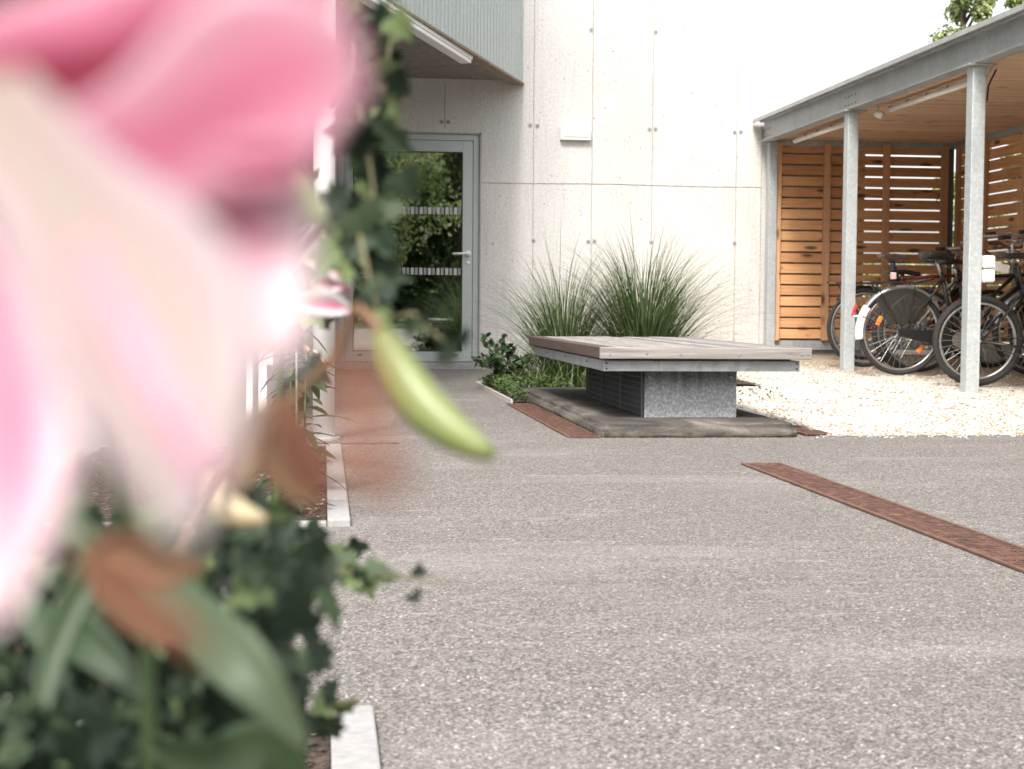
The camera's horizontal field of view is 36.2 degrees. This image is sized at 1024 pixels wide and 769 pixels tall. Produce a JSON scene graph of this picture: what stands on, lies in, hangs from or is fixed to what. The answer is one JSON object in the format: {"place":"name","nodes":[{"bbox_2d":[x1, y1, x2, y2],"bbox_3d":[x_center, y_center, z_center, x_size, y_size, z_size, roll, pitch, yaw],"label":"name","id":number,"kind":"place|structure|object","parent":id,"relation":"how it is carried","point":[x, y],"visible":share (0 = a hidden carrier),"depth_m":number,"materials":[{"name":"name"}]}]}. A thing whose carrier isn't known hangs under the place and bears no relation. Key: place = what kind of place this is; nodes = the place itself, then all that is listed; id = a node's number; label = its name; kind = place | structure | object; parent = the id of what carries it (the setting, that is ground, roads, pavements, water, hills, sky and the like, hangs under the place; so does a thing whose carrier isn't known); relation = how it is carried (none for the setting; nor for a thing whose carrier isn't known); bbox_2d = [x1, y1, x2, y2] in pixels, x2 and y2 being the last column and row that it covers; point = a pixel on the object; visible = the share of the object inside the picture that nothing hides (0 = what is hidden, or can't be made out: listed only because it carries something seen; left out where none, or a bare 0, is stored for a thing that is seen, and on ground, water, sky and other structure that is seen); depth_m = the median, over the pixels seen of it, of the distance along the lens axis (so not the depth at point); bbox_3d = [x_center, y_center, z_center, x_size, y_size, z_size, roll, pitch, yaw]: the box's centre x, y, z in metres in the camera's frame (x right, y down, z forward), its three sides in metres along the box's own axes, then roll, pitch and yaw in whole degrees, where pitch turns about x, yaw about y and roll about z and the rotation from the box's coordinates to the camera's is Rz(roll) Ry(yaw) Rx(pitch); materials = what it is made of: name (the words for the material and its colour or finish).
{"place":"outdoors","nodes":[
{"label":"outdoors","id":0,"kind":"place"},
{"bbox_2d":[6,368,806,699],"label":"asphalt yard","id":1,"kind":"structure","parent":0,"point":[486,414],"depth_m":8.86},
{"bbox_2d":[86,446,326,521],"bbox_3d":[-1.090,0.313,5.331,0.908,0.008,2.260,0,3,-7],"label":"planting bed","id":2,"kind":"object","parent":1,"relation":"on","point":[99,488],"visible":0.06,"depth_m":4.93,"materials":[{"name":"soil"}]},
{"bbox_2d":[73,447,326,767],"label":"soil crumbs","id":3,"kind":"object","parent":2,"relation":"on","point":[310,762],"visible":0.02,"depth_m":4.32,"materials":[{"name":"brown soil"}]},
{"bbox_2d":[229,432,338,513],"bbox_3d":[-0.645,0.259,4.399,0.257,0.277,0.288,3,4,41],"label":"lily plant","id":4,"kind":"object","parent":2,"relation":"on","point":[264,484],"visible":0.09,"depth_m":4.34,"materials":[{"name":"green plant"}]},
{"bbox_2d":[259,330,326,419],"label":"lily plant","id":5,"kind":"object","parent":2,"relation":"on","point":[289,370],"visible":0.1,"depth_m":5.58,"materials":[{"name":"green plant"}]},
{"bbox_2d":[296,359,297,408],"bbox_3d":[-0.642,-0.166,4.673,0.006,1.050,0.006,0,3,-7],"label":"plant stake","id":6,"kind":"object","parent":2,"relation":"on","point":[296,381],"depth_m":4.68,"materials":[{"name":"metal"}]},
{"bbox_2d":[263,335,348,488],"bbox_3d":[-0.642,0.091,4.899,0.310,0.494,0.308,0,3,-7],"label":"lily plant","id":7,"kind":"object","parent":2,"relation":"on","point":[317,387],"visible":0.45,"depth_m":4.89,"materials":[{"name":"green plant"}]},
{"bbox_2d":[107,520,326,526],"bbox_3d":[-0.952,0.386,4.183,0.908,0.034,0.042,0,3,-7],"label":"kerb stone","id":8,"kind":"object","parent":1,"relation":"on","point":[321,523],"visible":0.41,"depth_m":4.21,"materials":[{"name":"concrete"}]},
{"bbox_2d":[252,361,292,411],"bbox_3d":[-1.639,-1.280,11.033,0.130,2.620,6.800,0,3,-7],"label":"slatted screen","id":9,"kind":"object","parent":1,"relation":"on","point":[268,389],"visible":0.06,"depth_m":7.86,"materials":[{"name":"white paint"}]},
{"bbox_2d":[305,735,329,768],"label":"planting bed","id":10,"kind":"object","parent":1,"relation":"on","point":[318,756],"visible":0.06,"depth_m":2.05,"materials":[{"name":"soil"}]},
{"bbox_2d":[0,481,343,768],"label":"ivy bush","id":11,"kind":"object","parent":10,"relation":"on","point":[262,584],"visible":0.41,"depth_m":0.54,"materials":[{"name":"green plant"}]},
{"bbox_2d":[267,494,379,602],"bbox_3d":[-0.122,0.096,0.898,0.107,0.069,0.070,-1,3,-30],"label":"ivy vine","id":12,"kind":"object","parent":11,"relation":"attached to","point":[349,554],"visible":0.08,"depth_m":0.92,"materials":[{"name":"green plant"}]},
{"bbox_2d":[299,675,359,740],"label":"ivy vine","id":13,"kind":"object","parent":11,"relation":"attached to","point":[324,721],"visible":0.83,"depth_m":0.80,"materials":[{"name":"green plant"}]},
{"bbox_2d":[319,0,413,306],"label":"ivy vine","id":14,"kind":"object","parent":11,"relation":"attached to","point":[387,70],"visible":0.34,"depth_m":0.74,"materials":[{"name":"green plant"}]},
{"bbox_2d":[315,6,426,287],"bbox_3d":[-0.066,-0.103,0.684,0.049,0.125,0.042,-1,3,-33],"label":"ivy vine","id":15,"kind":"object","parent":14,"relation":"hanging from","point":[361,139],"visible":0.81,"depth_m":0.68,"materials":[{"name":"green plant"}]},
{"bbox_2d":[336,234,471,364],"bbox_3d":[-0.043,-0.034,0.619,0.054,0.051,0.026,0,3,-7],"label":"ivy vine","id":16,"kind":"object","parent":15,"relation":"hanging from","point":[443,341],"visible":0.88,"depth_m":0.62,"materials":[{"name":"green plant"}]},
{"bbox_2d":[335,556,459,603],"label":"ivy vine","id":17,"kind":"object","parent":11,"relation":"attached to","point":[374,567],"visible":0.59,"depth_m":0.75,"materials":[{"name":"green plant"}]},
{"bbox_2d":[15,178,496,768],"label":"lily plant","id":18,"kind":"object","parent":10,"relation":"on","point":[239,664],"visible":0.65,"depth_m":0.44,"materials":[{"name":"green plant"}]},
{"bbox_2d":[83,396,325,650],"bbox_3d":[-0.063,0.028,0.320,0.050,0.052,0.007,0,3,-7],"label":"withered lily","id":19,"kind":"object","parent":18,"relation":"hanging from","point":[145,559],"visible":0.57,"depth_m":0.32,"materials":[{"name":"brown plant"}]},
{"bbox_2d":[0,0,413,657],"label":"lily flower","id":20,"kind":"object","parent":18,"relation":"attached to","point":[160,160],"visible":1,"depth_m":0.14,"materials":[{"name":"pink plant"}]},
{"bbox_2d":[273,227,352,502],"bbox_3d":[-0.147,0.097,1.019,0.036,0.404,0.268,0,3,-17],"label":"lily flower","id":21,"kind":"object","parent":10,"relation":"on","point":[325,302],"visible":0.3,"depth_m":0.90,"materials":[{"name":"pink plant"}]},
{"bbox_2d":[296,168,338,386],"bbox_3d":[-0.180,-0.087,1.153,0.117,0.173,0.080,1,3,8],"label":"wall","id":22,"kind":"structure","parent":10,"relation":"on","point":[315,361],"depth_m":1.12,"materials":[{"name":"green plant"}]},
{"bbox_2d":[326,444,343,465],"bbox_3d":[-0.686,0.289,6.059,0.062,0.042,0.910,0,3,-7],"label":"kerb stone","id":23,"kind":"object","parent":1,"relation":"on","point":[335,450],"visible":0.49,"depth_m":6.03,"materials":[{"name":"concrete"}]},
{"bbox_2d":[327,466,347,499],"bbox_3d":[-0.575,0.337,5.128,0.062,0.042,0.952,0,3,-7],"label":"kerb stone","id":24,"kind":"object","parent":1,"relation":"on","point":[334,492],"visible":0.31,"depth_m":4.80,"materials":[{"name":"concrete"}]},
{"bbox_2d":[327,499,350,526],"bbox_3d":[-0.491,0.372,4.434,0.062,0.042,0.432,0,3,-7],"label":"kerb stone","id":25,"kind":"object","parent":1,"relation":"on","point":[338,515],"visible":0.8,"depth_m":4.33,"materials":[{"name":"concrete"}]},
{"bbox_2d":[331,705,380,768],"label":"kerb stone","id":26,"kind":"object","parent":1,"relation":"on","point":[355,746],"visible":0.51,"depth_m":2.07,"materials":[{"name":"concrete"}]},
{"bbox_2d":[0,0,864,368],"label":"concrete building","id":27,"kind":"structure","parent":1,"relation":"on","point":[668,102],"depth_m":14.84,"materials":[{"name":"white concrete"}]},
{"bbox_2d":[342,140,472,361],"bbox_3d":[-0.977,-1.253,14.719,1.218,2.077,0.138,0,3,-7],"label":"door","id":28,"kind":"structure","parent":27,"relation":"in","point":[434,239],"depth_m":14.77,"materials":[{"name":"grey glass"}]},
{"bbox_2d":[362,0,472,62],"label":"strip light","id":29,"kind":"object","parent":27,"relation":"attached to","point":[423,32],"visible":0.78,"depth_m":12.00,"materials":[{"name":"white paint"}]},
{"bbox_2d":[560,126,590,140],"bbox_3d":[0.600,-2.369,14.796,0.290,0.124,0.056,0,3,-7],"label":"wall light","id":30,"kind":"object","parent":27,"relation":"attached to","point":[575,133],"visible":1,"depth_m":14.77,"materials":[{"name":"white plastic"}]},
{"bbox_2d":[475,381,512,402],"bbox_3d":[0.738,0.059,10.743,1.774,0.050,2.284,0,3,-7],"label":"steel edging","id":31,"kind":"object","parent":1,"relation":"on","point":[497,394],"visible":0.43,"depth_m":10.48,"materials":[{"name":"beige metal"}]},
{"bbox_2d":[481,383,510,394],"bbox_3d":[0.395,0.030,11.061,1.140,0.008,1.540,0,3,-7],"label":"planting bed","id":32,"kind":"object","parent":1,"relation":"on","point":[495,389],"visible":0.04,"depth_m":10.75,"materials":[{"name":"soil"}]},
{"bbox_2d":[471,332,536,384],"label":"leafy shrub","id":33,"kind":"object","parent":32,"relation":"on","point":[498,367],"visible":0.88,"depth_m":11.03,"materials":[{"name":"green plant"}]},
{"bbox_2d":[478,351,585,400],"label":"ground cover","id":34,"kind":"object","parent":32,"relation":"on","point":[499,382],"visible":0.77,"depth_m":10.58,"materials":[{"name":"green plant"}]},
{"bbox_2d":[416,232,689,386],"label":"ornamental grass","id":35,"kind":"object","parent":32,"relation":"on","point":[561,325],"depth_m":11.00,"materials":[{"name":"green plant"}]},
{"bbox_2d":[495,202,794,386],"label":"ornamental grass","id":36,"kind":"object","parent":32,"relation":"on","point":[659,318],"depth_m":10.94,"materials":[{"name":"green plant"}]},
{"bbox_2d":[505,395,528,401],"bbox_3d":[0.033,0.087,9.876,0.140,0.008,0.710,0,3,-7],"label":"planting bed","id":37,"kind":"object","parent":1,"relation":"on","point":[520,399],"visible":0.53,"depth_m":9.74,"materials":[{"name":"soil"}]},
{"bbox_2d":[507,403,600,437],"bbox_3d":[0.186,0.184,8.306,0.150,0.019,2.430,0,3,-7],"label":"channel drain","id":38,"kind":"object","parent":1,"relation":"on","point":[562,426],"visible":1,"depth_m":8.03,"materials":[{"name":"metal"}]},
{"bbox_2d":[517,336,811,437],"bbox_3d":[0.727,-0.040,8.759,1.050,0.409,3.210,0,3,-7],"label":"bench","id":39,"kind":"object","parent":1,"relation":"on","point":[660,387],"visible":0.98,"depth_m":7.56,"materials":[{"name":"wood"}]},
{"bbox_2d":[792,425,831,435],"bbox_3d":[1.269,0.167,8.728,0.130,0.019,2.810,0,3,-7],"label":"channel drain","id":40,"kind":"object","parent":1,"relation":"on","point":[803,430],"visible":0.19,"depth_m":7.45,"materials":[{"name":"metal"}]},
{"bbox_2d":[741,462,1023,572],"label":"channel drain","id":41,"kind":"object","parent":1,"relation":"on","point":[996,550],"visible":1,"depth_m":4.46,"materials":[{"name":"metal"}]},
{"bbox_2d":[816,435,1023,438],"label":"stray gravel","id":42,"kind":"structure","parent":1,"relation":"on","point":[965,436],"depth_m":7.30,"materials":[{"name":"beige gravel"}]},
{"bbox_2d":[292,436,1023,768],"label":"asphalt surface","id":43,"kind":"object","parent":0,"point":[696,584],"visible":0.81,"depth_m":3.09,"materials":[{"name":"grey asphalt"}]},
{"bbox_2d":[313,138,340,440],"bbox_3d":[-0.820,-1.228,6.848,0.150,2.950,0.150,0,3,-7],"label":"pole","id":44,"kind":"object","parent":43,"relation":"on","point":[325,337],"visible":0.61,"depth_m":6.86,"materials":[{"name":"white metal"}]},
{"bbox_2d":[317,443,398,443],"bbox_3d":[-0.696,0.254,6.719,0.420,0.006,0.025,0,3,-7],"label":"slot drain","id":45,"kind":"object","parent":43,"relation":"on","point":[349,443],"visible":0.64,"depth_m":6.70,"materials":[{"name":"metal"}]},
{"bbox_2d":[736,329,1023,435],"bbox_3d":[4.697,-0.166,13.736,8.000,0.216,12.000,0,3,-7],"label":"gravel yard","id":46,"kind":"structure","parent":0,"point":[878,416],"depth_m":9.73,"materials":[{"name":"beige gravel"}]},
{"bbox_2d":[737,379,760,384],"bbox_3d":[1.295,-0.035,11.242,0.650,0.008,1.390,0,3,-7],"label":"planting bed","id":47,"kind":"object","parent":46,"relation":"on","point":[742,382],"visible":0.11,"depth_m":10.83,"materials":[{"name":"soil"}]},
{"bbox_2d":[736,376,1015,419],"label":"gravel weeds","id":48,"kind":"object","parent":46,"relation":"on","point":[808,399],"visible":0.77,"depth_m":9.89,"materials":[{"name":"green plant"}]},
{"bbox_2d":[752,3,1023,392],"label":"bicycle shelter","id":49,"kind":"object","parent":46,"relation":"on","point":[966,121],"visible":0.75,"depth_m":14.35,"materials":[{"name":"metal"}]},
{"bbox_2d":[793,120,843,142],"bbox_3d":[2.717,-2.226,13.847,0.048,0.050,1.457,0,3,-7],"label":"strip light","id":50,"kind":"object","parent":49,"relation":"attached to","point":[820,132],"visible":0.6,"depth_m":13.81,"materials":[{"name":"white plastic"}]},
{"bbox_2d":[874,107,884,118],"bbox_3d":[2.885,-2.136,12.328,0.088,0.102,0.066,3,4,40],"label":"motion sensor","id":51,"kind":"object","parent":49,"relation":"attached to","point":[879,114],"visible":1,"depth_m":12.31,"materials":[{"name":"white plastic"}]},
{"bbox_2d":[888,80,966,111],"bbox_3d":[3.038,-2.101,11.421,0.048,0.050,1.558,0,3,-7],"label":"strip light","id":52,"kind":"object","parent":49,"relation":"attached to","point":[934,94],"visible":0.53,"depth_m":11.39,"materials":[{"name":"white plastic"}]},
{"bbox_2d":[981,269,994,282],"bbox_3d":[3.084,-0.705,10.180,0.080,0.084,0.092,0,3,-7],"label":"socket box","id":53,"kind":"object","parent":49,"relation":"attached to","point":[987,275],"visible":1,"depth_m":10.14,"materials":[{"name":"white plastic"}]},
{"bbox_2d":[982,255,994,268],"bbox_3d":[3.085,-0.795,10.176,0.080,0.084,0.092,0,3,-7],"label":"socket box","id":54,"kind":"object","parent":49,"relation":"attached to","point":[988,261],"visible":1,"depth_m":10.13,"materials":[{"name":"white plastic"}]},
{"bbox_2d":[982,67,996,237],"bbox_3d":[3.105,-1.470,10.215,0.108,1.194,0.016,-1,3,-25],"label":"socket conduit","id":55,"kind":"object","parent":49,"relation":"attached to","point":[987,76],"visible":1,"depth_m":10.18,"materials":[{"name":"white paint"}]},
{"bbox_2d":[829,249,1007,359],"bbox_3d":[3.773,-0.748,14.483,1.740,1.040,0.670,0,5,-9],"label":"bicycle","id":56,"kind":"object","parent":46,"relation":"on","point":[955,294],"visible":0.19,"depth_m":14.42,"materials":[{"name":"black paint"}]},
{"bbox_2d":[827,246,1023,366],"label":"bicycle","id":57,"kind":"object","parent":46,"relation":"on","point":[866,292],"visible":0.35,"depth_m":13.17,"materials":[{"name":"black paint"}]},
{"bbox_2d":[851,234,1023,374],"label":"bicycle","id":58,"kind":"object","parent":46,"relation":"on","point":[899,305],"visible":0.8,"depth_m":12.00,"materials":[{"name":"black paint"}]},
{"bbox_2d":[863,252,1018,340],"bbox_3d":[7.381,-0.952,19.493,8.843,1.402,0.975,0,3,-7],"label":"hedge","id":59,"kind":"object","parent":46,"relation":"on","point":[920,285],"depth_m":19.03,"materials":[{"name":"green plant"}]},
{"bbox_2d":[871,241,1023,367],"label":"bicycle","id":60,"kind":"object","parent":46,"relation":"on","point":[880,350],"visible":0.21,"depth_m":12.82,"materials":[{"name":"black paint"}]},
{"bbox_2d":[879,230,1023,371],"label":"bicycle","id":61,"kind":"object","parent":46,"relation":"on","point":[934,364],"visible":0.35,"depth_m":12.52,"materials":[{"name":"black paint"}]},
{"bbox_2d":[928,0,997,280],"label":"slender tree","id":62,"kind":"object","parent":46,"relation":"on","point":[978,12],"visible":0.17,"depth_m":25.65,"materials":[{"name":"green plant"}]},
{"bbox_2d":[932,252,1023,385],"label":"bicycle","id":63,"kind":"object","parent":46,"relation":"on","point":[1008,313],"visible":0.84,"depth_m":10.84,"materials":[{"name":"black paint"}]},
{"bbox_2d":[990,0,1023,249],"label":"slender tree","id":64,"kind":"object","parent":46,"relation":"on","point":[1012,4],"visible":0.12,"depth_m":26.25,"materials":[{"name":"green plant"}]},
{"bbox_2d":[753,0,1016,296],"label":"sky","id":65,"kind":"structure","parent":0,"point":[843,40],"materials":[{"name":"white"}]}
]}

